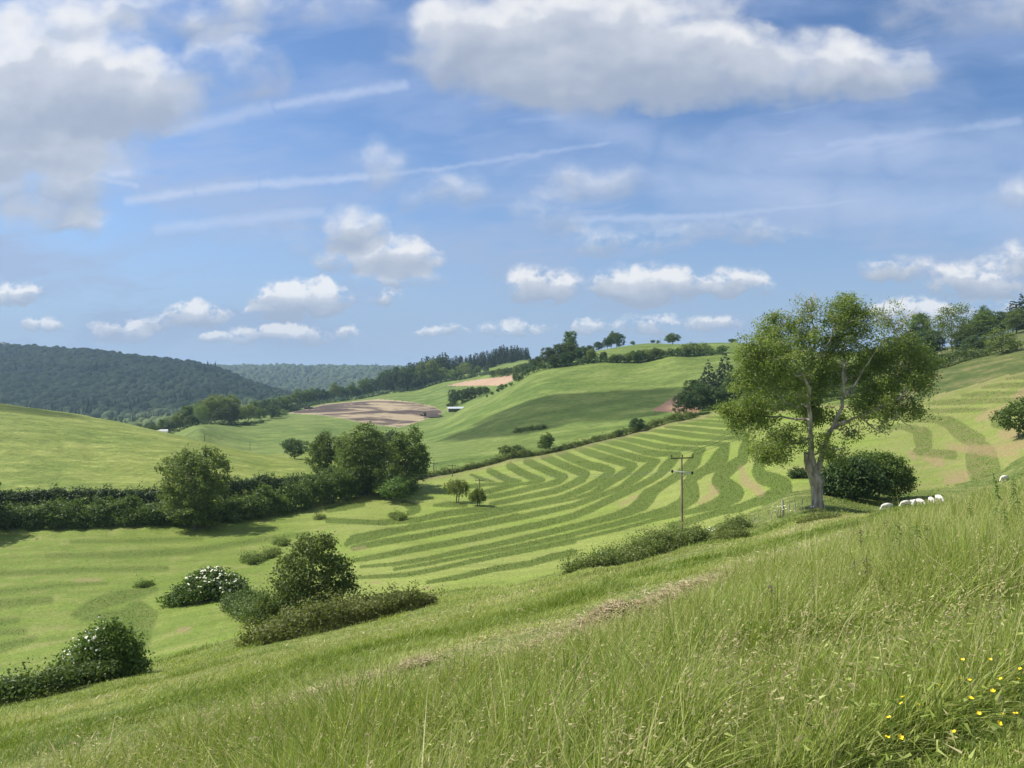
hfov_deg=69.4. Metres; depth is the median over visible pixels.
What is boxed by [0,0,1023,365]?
sky
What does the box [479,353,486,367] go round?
conifer tree
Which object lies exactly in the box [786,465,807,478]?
bush
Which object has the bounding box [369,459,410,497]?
bush
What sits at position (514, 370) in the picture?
bush
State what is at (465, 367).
broadleaf tree
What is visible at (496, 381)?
stubble field
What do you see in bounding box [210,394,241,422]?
broadleaf tree
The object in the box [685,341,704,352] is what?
bush
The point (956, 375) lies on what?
bank
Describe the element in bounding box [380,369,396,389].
broadleaf tree
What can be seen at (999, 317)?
broadleaf tree
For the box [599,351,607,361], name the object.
bush
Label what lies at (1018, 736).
buttercup
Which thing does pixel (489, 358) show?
conifer tree
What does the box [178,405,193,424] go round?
broadleaf tree
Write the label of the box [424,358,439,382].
broadleaf tree
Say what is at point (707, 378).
fir tree
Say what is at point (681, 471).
power pole
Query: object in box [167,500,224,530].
bush
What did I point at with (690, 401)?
broadleaf tree
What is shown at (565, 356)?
broadleaf tree
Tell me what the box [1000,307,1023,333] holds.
broadleaf tree
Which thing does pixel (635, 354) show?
bush
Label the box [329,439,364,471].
broadleaf tree
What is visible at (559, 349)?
broadleaf tree
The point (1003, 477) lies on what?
sheep
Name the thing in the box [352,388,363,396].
broadleaf tree
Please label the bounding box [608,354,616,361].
bush
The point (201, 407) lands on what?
broadleaf tree
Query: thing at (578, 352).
broadleaf tree
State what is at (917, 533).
nettle
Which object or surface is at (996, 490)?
nettle
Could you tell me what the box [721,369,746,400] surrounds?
broadleaf tree
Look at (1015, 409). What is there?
bush
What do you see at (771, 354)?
ash tree
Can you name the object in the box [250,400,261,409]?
broadleaf tree
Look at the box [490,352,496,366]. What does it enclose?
conifer tree
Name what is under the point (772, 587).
dock plant
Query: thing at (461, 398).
broadleaf tree
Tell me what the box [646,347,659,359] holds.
bush
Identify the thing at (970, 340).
broadleaf tree
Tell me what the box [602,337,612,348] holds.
broadleaf tree
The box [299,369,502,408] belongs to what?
hedge
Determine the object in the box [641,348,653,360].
bush
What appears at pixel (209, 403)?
broadleaf tree
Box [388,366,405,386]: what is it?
broadleaf tree
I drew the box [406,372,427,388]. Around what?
broadleaf tree
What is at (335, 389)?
broadleaf tree
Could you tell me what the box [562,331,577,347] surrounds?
broadleaf tree
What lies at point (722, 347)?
bush
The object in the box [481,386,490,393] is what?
broadleaf tree
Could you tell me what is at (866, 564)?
dock plant
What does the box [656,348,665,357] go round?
bush
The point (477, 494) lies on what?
tree
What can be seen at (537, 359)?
broadleaf tree
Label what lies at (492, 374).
bush
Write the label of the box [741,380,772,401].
broadleaf tree
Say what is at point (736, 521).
bramble thicket
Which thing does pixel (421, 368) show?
broadleaf tree
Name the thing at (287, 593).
hawthorn tree
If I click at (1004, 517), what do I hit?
nettle
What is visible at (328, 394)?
broadleaf tree
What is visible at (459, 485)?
tree
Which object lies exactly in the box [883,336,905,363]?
broadleaf tree
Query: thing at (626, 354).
bush
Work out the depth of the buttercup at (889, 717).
3.52 m
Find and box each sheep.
[879,503,892,510]
[899,500,911,505]
[916,499,925,504]
[935,495,943,500]
[999,475,1008,481]
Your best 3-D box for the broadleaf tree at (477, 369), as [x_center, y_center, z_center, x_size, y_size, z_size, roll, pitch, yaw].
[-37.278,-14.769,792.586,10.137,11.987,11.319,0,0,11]
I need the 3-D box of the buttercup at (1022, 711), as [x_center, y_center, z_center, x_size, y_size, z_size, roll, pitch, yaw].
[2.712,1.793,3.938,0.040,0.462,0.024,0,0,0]
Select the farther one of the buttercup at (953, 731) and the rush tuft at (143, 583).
the rush tuft at (143, 583)
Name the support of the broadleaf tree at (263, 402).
on the pasture at (569, 404)
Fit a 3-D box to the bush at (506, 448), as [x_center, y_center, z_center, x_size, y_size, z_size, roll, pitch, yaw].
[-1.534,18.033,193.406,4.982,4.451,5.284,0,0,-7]
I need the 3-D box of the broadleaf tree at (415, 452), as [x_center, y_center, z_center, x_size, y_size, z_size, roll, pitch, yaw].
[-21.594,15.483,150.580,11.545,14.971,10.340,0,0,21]
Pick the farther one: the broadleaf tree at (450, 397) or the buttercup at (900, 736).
the broadleaf tree at (450, 397)
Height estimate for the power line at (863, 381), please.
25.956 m
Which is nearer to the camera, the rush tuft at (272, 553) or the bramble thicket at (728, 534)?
the bramble thicket at (728, 534)
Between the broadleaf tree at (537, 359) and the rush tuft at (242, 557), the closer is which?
the rush tuft at (242, 557)
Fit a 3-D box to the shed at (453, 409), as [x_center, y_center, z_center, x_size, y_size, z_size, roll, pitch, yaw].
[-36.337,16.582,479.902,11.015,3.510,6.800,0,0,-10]
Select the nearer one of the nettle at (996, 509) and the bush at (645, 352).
the nettle at (996, 509)
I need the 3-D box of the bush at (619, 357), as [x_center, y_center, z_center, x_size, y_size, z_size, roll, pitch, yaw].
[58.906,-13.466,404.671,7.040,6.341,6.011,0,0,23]
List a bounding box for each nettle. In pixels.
[888,525,899,555]
[912,524,923,553]
[966,502,973,518]
[990,502,1000,527]
[991,472,1002,505]
[998,509,1008,538]
[1007,479,1016,503]
[1014,495,1020,517]
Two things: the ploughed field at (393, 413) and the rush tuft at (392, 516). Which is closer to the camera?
the rush tuft at (392, 516)
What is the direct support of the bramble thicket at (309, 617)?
on the meadow
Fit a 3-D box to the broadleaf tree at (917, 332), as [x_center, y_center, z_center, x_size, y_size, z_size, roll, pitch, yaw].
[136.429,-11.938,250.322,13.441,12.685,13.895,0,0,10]
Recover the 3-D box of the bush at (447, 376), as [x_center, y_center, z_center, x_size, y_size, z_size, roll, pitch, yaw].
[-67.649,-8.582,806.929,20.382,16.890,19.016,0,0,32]
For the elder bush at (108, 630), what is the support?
on the meadow
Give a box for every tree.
[145,424,159,429]
[153,443,233,528]
[158,419,167,429]
[161,421,176,432]
[168,412,184,429]
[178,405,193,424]
[183,415,200,426]
[190,403,210,420]
[196,400,208,421]
[198,396,218,420]
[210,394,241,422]
[211,406,232,422]
[224,405,240,421]
[238,404,258,421]
[241,530,361,626]
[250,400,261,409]
[254,407,267,419]
[258,398,275,410]
[263,404,281,418]
[271,396,292,408]
[280,438,310,458]
[283,393,297,403]
[290,388,308,402]
[302,387,317,402]
[302,429,340,473]
[311,387,327,402]
[321,391,335,401]
[328,382,341,400]
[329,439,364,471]
[331,421,397,494]
[338,387,351,397]
[348,382,357,396]
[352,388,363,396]
[356,378,373,397]
[367,428,413,471]
[368,378,383,395]
[376,372,387,390]
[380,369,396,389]
[384,423,434,481]
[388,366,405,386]
[392,366,408,389]
[405,365,416,384]
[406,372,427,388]
[415,362,429,382]
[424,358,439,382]
[433,357,449,369]
[435,367,447,379]
[443,479,470,501]
[447,389,458,404]
[452,388,471,402]
[455,362,472,376]
[463,386,477,399]
[467,355,473,368]
[467,486,486,505]
[470,356,476,370]
[473,353,480,366]
[473,365,481,372]
[475,386,482,396]
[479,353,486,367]
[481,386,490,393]
[485,353,492,367]
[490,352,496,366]
[494,349,501,363]
[497,348,508,363]
[497,384,504,389]
[504,347,508,362]
[506,349,515,362]
[518,347,522,359]
[523,347,530,359]
[531,356,544,368]
[537,431,554,448]
[540,347,555,362]
[547,354,559,367]
[548,343,568,362]
[559,351,575,363]
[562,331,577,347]
[564,342,582,361]
[573,345,589,362]
[586,348,596,362]
[593,341,603,349]
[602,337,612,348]
[609,332,625,346]
[662,333,680,343]
[671,389,700,413]
[682,379,704,409]
[692,383,715,410]
[697,360,723,406]
[706,384,735,407]
[707,350,740,401]
[708,289,947,508]
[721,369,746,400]
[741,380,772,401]
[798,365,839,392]
[829,362,853,391]
[848,364,873,385]
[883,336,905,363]
[895,330,935,359]
[907,313,932,343]
[916,329,948,358]
[922,302,984,354]
[950,331,975,350]
[954,321,988,337]
[961,335,987,351]
[969,310,1000,336]
[974,305,995,316]
[987,311,1015,336]
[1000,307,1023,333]
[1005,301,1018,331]
[1015,294,1023,311]
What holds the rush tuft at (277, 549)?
on the mown field at (950, 468)
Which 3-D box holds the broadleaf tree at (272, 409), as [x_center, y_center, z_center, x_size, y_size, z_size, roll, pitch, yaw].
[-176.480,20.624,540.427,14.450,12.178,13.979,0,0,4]
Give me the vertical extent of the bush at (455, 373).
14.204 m
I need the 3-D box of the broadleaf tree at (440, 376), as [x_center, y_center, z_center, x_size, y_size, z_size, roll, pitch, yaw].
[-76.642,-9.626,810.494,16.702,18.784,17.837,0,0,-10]
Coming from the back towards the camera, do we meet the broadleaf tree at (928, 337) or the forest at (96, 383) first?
the forest at (96, 383)
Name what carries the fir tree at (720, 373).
on the pasture at (569, 404)
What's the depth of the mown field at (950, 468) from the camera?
101.11 m
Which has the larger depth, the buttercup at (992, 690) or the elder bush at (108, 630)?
the elder bush at (108, 630)
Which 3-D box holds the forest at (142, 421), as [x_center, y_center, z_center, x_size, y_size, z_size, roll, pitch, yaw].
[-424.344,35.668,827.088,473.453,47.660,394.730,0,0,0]
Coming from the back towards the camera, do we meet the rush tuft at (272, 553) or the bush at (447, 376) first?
the bush at (447, 376)
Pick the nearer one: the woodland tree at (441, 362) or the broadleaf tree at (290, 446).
the broadleaf tree at (290, 446)
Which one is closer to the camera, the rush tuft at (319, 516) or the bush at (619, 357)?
the rush tuft at (319, 516)
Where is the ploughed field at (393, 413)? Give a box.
[290,399,442,427]
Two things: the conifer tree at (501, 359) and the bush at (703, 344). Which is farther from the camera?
the conifer tree at (501, 359)
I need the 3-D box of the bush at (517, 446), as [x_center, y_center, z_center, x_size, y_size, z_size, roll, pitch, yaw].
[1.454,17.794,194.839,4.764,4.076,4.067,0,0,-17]
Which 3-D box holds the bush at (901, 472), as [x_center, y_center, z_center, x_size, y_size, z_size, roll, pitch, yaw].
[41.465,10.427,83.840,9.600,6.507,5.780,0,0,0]
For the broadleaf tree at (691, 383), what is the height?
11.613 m
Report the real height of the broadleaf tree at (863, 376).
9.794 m
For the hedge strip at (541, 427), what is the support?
on the pasture at (569, 404)
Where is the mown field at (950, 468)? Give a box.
[0,372,1023,680]
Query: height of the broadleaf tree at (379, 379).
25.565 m
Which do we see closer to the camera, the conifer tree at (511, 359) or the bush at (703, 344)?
the bush at (703, 344)
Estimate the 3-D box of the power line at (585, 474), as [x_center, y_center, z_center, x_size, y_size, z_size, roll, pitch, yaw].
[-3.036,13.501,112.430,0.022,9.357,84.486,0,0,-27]
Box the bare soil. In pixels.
[652,391,699,413]
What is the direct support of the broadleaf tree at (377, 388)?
on the pasture at (569, 404)
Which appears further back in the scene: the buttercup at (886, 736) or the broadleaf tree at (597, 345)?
the broadleaf tree at (597, 345)
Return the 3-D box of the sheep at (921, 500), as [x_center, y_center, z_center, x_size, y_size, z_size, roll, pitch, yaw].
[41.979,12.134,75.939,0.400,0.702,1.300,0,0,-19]
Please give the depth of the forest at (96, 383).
1480.52 m
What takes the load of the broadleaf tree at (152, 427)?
on the pasture at (569, 404)
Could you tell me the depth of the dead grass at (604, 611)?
13.47 m
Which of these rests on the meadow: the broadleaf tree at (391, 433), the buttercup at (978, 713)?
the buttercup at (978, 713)
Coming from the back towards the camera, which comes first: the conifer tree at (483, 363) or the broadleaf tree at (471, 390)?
the conifer tree at (483, 363)
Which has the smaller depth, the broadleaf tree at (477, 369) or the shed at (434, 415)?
the shed at (434, 415)
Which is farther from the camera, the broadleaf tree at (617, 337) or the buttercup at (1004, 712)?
the broadleaf tree at (617, 337)
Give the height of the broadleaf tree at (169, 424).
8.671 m
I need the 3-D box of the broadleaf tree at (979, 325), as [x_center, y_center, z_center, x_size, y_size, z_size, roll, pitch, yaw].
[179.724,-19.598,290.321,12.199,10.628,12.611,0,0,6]
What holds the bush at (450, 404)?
on the pasture at (569, 404)
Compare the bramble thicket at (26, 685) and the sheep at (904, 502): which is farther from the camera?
the sheep at (904, 502)
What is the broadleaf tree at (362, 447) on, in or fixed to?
on the mown field at (950, 468)
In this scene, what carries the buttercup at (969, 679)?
on the meadow
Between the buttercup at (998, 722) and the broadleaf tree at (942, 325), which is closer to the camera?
the buttercup at (998, 722)
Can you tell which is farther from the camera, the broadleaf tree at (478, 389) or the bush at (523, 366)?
the bush at (523, 366)
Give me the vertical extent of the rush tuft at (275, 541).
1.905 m
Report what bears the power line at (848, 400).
attached to the power pole
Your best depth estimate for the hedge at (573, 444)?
198.35 m
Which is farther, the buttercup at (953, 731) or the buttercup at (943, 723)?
the buttercup at (943, 723)
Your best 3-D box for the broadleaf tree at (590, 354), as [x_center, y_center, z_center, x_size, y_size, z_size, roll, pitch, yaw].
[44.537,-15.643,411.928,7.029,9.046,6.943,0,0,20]
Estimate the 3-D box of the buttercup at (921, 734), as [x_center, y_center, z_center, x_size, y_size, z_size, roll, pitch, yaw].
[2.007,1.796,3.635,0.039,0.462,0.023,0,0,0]
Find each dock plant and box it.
[764,581,774,615]
[862,555,871,578]
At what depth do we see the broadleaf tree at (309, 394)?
730.80 m
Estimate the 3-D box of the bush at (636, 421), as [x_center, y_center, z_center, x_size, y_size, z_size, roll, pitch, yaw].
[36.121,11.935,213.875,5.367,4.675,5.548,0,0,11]
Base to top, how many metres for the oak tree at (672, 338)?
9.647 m
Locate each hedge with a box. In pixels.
[0,465,368,530]
[0,466,333,505]
[169,418,264,433]
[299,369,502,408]
[414,409,697,478]
[508,345,722,385]
[760,341,998,409]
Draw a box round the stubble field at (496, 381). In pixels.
[448,375,517,385]
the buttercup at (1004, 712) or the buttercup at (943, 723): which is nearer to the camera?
the buttercup at (943, 723)
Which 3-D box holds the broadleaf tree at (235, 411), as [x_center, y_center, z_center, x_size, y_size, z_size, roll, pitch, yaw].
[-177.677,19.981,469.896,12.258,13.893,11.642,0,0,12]
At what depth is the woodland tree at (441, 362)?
846.63 m
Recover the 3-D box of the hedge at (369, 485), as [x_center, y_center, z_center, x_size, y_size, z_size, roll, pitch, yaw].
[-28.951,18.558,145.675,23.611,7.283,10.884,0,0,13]
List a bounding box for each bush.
[48,611,155,683]
[155,565,251,609]
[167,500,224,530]
[216,581,277,625]
[275,409,290,416]
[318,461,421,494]
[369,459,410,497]
[372,476,412,502]
[443,369,456,379]
[446,402,457,406]
[448,370,463,378]
[489,370,495,377]
[494,368,503,376]
[498,367,509,375]
[498,444,514,455]
[510,444,524,452]
[512,364,521,373]
[516,363,530,370]
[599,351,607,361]
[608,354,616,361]
[614,354,625,361]
[621,353,630,361]
[627,351,640,361]
[628,417,645,430]
[631,350,646,360]
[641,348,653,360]
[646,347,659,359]
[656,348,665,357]
[676,343,691,355]
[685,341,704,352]
[696,342,714,352]
[716,345,728,352]
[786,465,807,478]
[821,455,894,502]
[834,448,920,498]
[979,326,1023,353]
[988,396,1023,438]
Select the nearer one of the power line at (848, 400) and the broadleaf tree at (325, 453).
the power line at (848, 400)
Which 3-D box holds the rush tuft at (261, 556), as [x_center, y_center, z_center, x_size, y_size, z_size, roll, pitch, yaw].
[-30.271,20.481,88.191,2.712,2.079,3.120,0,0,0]
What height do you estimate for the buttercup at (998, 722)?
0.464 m
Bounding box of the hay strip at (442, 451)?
[412,440,480,465]
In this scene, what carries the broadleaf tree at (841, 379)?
on the pasture at (569, 404)
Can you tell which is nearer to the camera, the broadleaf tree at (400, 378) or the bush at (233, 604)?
the bush at (233, 604)
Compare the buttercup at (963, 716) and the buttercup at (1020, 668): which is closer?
the buttercup at (963, 716)
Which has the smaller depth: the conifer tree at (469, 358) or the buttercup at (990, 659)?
the buttercup at (990, 659)
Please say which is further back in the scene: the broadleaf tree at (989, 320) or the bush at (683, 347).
the bush at (683, 347)
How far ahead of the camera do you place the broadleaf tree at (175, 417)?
448.41 m
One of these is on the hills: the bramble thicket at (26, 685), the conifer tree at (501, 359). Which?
the conifer tree at (501, 359)
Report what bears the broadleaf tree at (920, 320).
on the bank
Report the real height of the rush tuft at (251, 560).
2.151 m
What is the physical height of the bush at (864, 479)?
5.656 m
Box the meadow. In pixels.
[0,456,1023,767]
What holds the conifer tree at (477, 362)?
on the hills
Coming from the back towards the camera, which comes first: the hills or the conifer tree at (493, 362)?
the hills
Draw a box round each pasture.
[0,403,338,516]
[168,343,869,497]
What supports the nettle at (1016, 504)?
on the meadow
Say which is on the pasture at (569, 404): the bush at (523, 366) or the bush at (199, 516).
the bush at (523, 366)
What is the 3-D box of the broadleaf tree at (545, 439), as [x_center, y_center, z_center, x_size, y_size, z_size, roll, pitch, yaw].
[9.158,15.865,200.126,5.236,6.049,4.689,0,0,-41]
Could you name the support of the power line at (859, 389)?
attached to the power pole
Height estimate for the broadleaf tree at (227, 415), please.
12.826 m
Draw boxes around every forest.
[0,342,320,418]
[100,396,301,429]
[212,363,412,399]
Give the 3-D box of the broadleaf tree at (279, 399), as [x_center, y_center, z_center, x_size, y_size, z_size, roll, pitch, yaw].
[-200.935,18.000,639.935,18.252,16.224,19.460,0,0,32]
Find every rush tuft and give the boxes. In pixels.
[130,574,155,588]
[236,549,256,562]
[243,552,263,564]
[246,546,270,560]
[261,544,280,558]
[265,546,283,553]
[271,534,288,544]
[274,532,291,546]
[310,510,327,519]
[390,507,404,518]
[393,510,410,520]
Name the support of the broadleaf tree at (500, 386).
on the pasture at (569, 404)
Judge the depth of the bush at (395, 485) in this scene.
133.39 m
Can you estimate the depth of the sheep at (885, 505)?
73.34 m
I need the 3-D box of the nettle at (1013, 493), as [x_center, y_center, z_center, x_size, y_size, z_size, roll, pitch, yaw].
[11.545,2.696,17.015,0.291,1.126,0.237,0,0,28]
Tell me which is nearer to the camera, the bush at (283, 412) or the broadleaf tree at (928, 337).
the broadleaf tree at (928, 337)
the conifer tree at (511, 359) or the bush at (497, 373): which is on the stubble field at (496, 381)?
the bush at (497, 373)
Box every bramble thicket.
[0,644,160,705]
[231,578,442,648]
[556,515,716,575]
[703,525,750,540]
[711,509,756,535]
[792,507,845,523]
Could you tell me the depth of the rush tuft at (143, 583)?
75.91 m
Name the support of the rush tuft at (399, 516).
on the mown field at (950, 468)
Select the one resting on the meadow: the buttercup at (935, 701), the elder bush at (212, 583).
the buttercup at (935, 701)
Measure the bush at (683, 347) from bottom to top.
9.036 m
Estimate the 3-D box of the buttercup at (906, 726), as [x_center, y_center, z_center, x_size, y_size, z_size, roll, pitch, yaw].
[2.017,1.829,3.801,0.044,0.462,0.022,0,0,0]
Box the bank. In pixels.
[871,330,1023,403]
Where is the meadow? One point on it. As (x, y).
(790, 496)
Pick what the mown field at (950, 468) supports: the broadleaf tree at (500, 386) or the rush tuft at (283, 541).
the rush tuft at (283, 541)
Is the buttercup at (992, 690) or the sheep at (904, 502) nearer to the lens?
the buttercup at (992, 690)
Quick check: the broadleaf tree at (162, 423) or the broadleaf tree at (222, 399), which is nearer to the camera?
the broadleaf tree at (162, 423)
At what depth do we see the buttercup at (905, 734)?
3.71 m
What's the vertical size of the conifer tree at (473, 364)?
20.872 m
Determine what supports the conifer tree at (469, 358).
on the hills
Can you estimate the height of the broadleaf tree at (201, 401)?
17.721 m
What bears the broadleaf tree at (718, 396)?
on the pasture at (569, 404)
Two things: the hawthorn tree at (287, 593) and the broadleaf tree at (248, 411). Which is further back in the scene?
the broadleaf tree at (248, 411)
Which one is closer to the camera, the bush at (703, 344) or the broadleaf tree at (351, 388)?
the bush at (703, 344)
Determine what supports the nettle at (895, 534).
on the meadow
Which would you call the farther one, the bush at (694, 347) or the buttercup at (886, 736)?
the bush at (694, 347)
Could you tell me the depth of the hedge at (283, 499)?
114.26 m
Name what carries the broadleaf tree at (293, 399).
on the pasture at (569, 404)
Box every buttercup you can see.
[884,735,890,767]
[887,715,894,767]
[898,734,903,767]
[899,702,906,767]
[901,696,907,763]
[916,702,922,767]
[931,673,937,739]
[938,684,943,766]
[952,730,957,767]
[957,678,963,759]
[961,658,966,713]
[968,678,974,761]
[968,696,975,767]
[977,711,984,767]
[988,658,994,729]
[990,689,997,767]
[997,720,1003,767]
[999,677,1005,747]
[1001,713,1008,767]
[1013,712,1020,767]
[1017,677,1023,746]
[1018,667,1023,723]
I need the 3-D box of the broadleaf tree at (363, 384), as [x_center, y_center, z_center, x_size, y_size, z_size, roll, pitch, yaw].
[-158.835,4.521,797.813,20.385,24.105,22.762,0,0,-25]
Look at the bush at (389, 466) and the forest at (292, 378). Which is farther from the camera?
the forest at (292, 378)
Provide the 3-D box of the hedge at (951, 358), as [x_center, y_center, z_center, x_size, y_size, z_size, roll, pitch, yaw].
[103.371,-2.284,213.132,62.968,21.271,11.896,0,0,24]
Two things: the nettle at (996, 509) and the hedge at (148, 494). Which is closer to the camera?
the nettle at (996, 509)
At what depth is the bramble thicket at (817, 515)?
55.54 m
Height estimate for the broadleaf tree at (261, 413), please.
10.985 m
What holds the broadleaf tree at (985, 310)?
on the bank
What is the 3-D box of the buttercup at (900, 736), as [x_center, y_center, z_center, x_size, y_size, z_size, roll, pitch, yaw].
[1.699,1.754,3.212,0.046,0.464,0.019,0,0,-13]
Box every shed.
[425,414,441,416]
[447,407,462,411]
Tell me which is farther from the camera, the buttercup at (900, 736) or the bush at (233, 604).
the bush at (233, 604)
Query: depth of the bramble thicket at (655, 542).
52.06 m
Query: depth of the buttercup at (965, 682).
4.32 m
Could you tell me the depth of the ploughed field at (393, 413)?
603.39 m
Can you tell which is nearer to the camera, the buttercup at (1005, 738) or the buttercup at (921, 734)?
the buttercup at (1005, 738)
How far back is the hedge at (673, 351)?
403.51 m
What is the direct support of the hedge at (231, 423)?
on the pasture at (569, 404)
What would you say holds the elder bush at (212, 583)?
on the mown field at (950, 468)
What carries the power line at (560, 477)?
attached to the power pole
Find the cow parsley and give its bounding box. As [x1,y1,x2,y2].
[772,505,790,518]
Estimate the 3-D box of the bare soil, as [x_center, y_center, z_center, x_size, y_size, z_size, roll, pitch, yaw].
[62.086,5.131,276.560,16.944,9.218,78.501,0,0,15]
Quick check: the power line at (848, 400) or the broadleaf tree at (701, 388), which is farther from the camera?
the broadleaf tree at (701, 388)
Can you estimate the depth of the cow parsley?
67.08 m
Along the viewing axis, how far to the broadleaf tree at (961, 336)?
225.53 m
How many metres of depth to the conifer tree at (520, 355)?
879.57 m
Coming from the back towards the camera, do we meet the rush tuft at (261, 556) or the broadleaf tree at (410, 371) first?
the broadleaf tree at (410, 371)
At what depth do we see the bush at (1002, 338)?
195.81 m
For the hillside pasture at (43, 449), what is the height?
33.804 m
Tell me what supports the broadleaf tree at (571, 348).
on the pasture at (569, 404)
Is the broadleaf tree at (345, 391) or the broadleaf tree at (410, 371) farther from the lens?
the broadleaf tree at (410, 371)
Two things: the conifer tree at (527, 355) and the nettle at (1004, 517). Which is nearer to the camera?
the nettle at (1004, 517)
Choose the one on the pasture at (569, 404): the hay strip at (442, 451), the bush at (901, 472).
the hay strip at (442, 451)
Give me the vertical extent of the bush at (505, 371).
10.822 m
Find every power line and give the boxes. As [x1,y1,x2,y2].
[417,471,669,475]
[426,473,679,478]
[675,314,1023,453]
[683,324,1020,454]
[693,334,1020,454]
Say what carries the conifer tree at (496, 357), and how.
on the hills
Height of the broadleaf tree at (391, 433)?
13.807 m
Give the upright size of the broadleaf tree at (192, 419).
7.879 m
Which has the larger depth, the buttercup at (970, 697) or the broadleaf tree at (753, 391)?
the broadleaf tree at (753, 391)
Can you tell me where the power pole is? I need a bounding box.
[671,455,693,526]
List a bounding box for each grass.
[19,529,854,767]
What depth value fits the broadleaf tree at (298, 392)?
716.97 m
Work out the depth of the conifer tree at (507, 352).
891.05 m
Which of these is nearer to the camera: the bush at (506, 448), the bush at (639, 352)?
the bush at (506, 448)
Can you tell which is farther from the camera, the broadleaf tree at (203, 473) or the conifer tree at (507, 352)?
the conifer tree at (507, 352)
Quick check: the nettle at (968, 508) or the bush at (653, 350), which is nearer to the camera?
the nettle at (968, 508)
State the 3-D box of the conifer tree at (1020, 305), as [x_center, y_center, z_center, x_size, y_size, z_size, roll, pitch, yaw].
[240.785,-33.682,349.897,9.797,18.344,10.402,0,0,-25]
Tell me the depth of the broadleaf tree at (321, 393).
742.03 m
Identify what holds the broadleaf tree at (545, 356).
on the pasture at (569, 404)
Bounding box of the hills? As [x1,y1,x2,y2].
[352,359,533,397]
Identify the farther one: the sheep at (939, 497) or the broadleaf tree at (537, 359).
the broadleaf tree at (537, 359)
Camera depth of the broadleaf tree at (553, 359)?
417.92 m
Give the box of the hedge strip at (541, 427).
[511,425,546,432]

